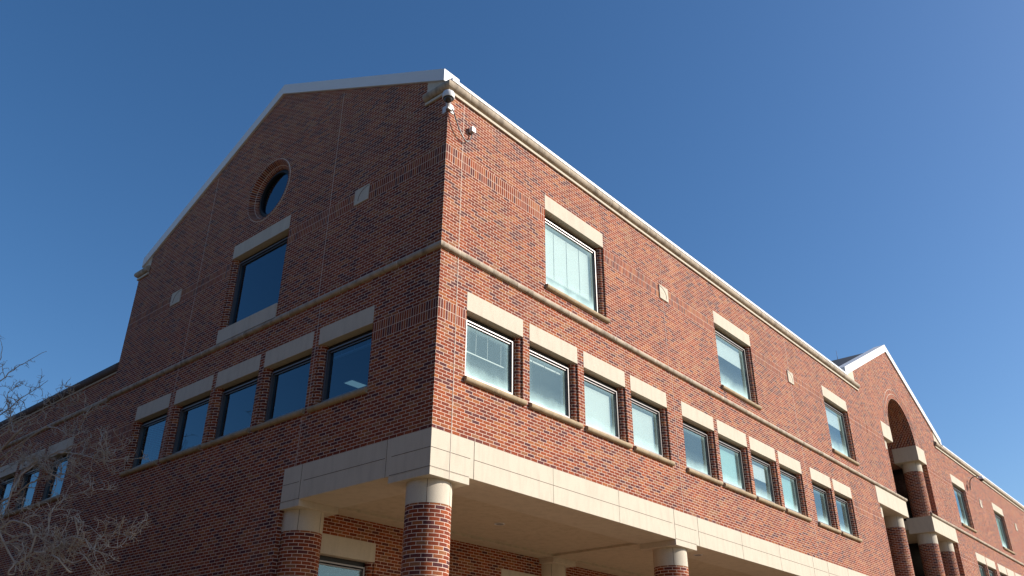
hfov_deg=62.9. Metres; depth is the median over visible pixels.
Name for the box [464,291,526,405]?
window
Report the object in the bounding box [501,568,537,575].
window
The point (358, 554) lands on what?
window
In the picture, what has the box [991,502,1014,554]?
window
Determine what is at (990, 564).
window
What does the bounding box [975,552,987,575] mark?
window
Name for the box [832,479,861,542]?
window
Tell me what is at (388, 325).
brick building
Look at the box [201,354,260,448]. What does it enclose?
window
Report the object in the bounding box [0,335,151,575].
bare tree
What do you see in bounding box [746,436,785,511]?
window
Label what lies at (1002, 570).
window
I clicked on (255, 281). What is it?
window
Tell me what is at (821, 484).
window
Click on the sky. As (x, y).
(853, 170)
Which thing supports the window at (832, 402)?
in the brick building
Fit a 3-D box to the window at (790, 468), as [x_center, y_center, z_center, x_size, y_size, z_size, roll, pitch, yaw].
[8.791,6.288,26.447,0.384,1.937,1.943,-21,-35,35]
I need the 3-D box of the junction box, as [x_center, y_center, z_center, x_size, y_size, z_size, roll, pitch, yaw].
[-0.881,-3.486,18.501,0.112,0.130,0.120,-21,-35,35]
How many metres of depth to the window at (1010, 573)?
45.61 m
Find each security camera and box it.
[442,89,454,114]
[969,476,983,489]
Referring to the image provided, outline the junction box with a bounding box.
[469,126,475,133]
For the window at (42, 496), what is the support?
in the brick building
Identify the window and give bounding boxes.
[0,461,18,516]
[3,448,45,517]
[30,436,74,508]
[119,393,170,476]
[159,374,213,463]
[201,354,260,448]
[216,215,290,344]
[248,158,290,221]
[250,331,313,431]
[307,305,374,412]
[319,533,375,575]
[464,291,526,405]
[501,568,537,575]
[529,323,582,428]
[545,195,609,323]
[583,351,631,448]
[624,375,674,466]
[681,401,722,485]
[713,311,761,409]
[716,419,756,499]
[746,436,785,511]
[777,450,811,521]
[809,467,841,533]
[821,385,859,465]
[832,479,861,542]
[950,474,976,532]
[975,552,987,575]
[985,557,996,575]
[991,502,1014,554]
[997,563,1006,575]
[1006,568,1014,575]
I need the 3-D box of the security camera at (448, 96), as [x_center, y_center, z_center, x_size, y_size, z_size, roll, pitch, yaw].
[-1.372,-4.030,18.047,0.264,0.297,0.525,2,-28,-4]
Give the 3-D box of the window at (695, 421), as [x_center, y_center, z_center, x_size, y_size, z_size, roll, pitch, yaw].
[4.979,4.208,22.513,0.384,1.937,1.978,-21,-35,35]
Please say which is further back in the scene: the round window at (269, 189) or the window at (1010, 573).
the window at (1010, 573)
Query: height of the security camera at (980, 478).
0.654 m
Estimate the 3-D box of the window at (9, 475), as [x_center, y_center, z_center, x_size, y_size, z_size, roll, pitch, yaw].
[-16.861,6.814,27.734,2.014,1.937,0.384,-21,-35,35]
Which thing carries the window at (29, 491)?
in the brick building
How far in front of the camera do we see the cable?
18.09 m
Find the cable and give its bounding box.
[452,109,472,141]
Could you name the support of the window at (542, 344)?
in the brick building
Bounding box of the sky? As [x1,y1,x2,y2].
[0,0,1023,505]
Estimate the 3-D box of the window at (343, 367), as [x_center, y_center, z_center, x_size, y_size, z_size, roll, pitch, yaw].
[-3.444,1.519,17.465,2.020,1.937,0.414,-21,-35,35]
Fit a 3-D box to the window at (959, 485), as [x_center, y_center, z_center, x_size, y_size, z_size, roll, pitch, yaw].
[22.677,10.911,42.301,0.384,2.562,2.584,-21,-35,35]
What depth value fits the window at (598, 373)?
19.75 m
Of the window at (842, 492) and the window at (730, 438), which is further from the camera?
the window at (842, 492)
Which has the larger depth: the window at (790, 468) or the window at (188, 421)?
the window at (790, 468)
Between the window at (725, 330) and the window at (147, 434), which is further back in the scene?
the window at (725, 330)
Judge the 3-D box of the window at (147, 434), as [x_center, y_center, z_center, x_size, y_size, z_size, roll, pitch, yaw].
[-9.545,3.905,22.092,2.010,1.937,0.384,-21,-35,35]
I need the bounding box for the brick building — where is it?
[0,69,1023,575]
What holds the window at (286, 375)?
in the brick building
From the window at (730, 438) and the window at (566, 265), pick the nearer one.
the window at (566, 265)
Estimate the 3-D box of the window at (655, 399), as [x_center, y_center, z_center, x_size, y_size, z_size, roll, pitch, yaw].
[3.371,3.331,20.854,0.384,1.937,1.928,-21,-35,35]

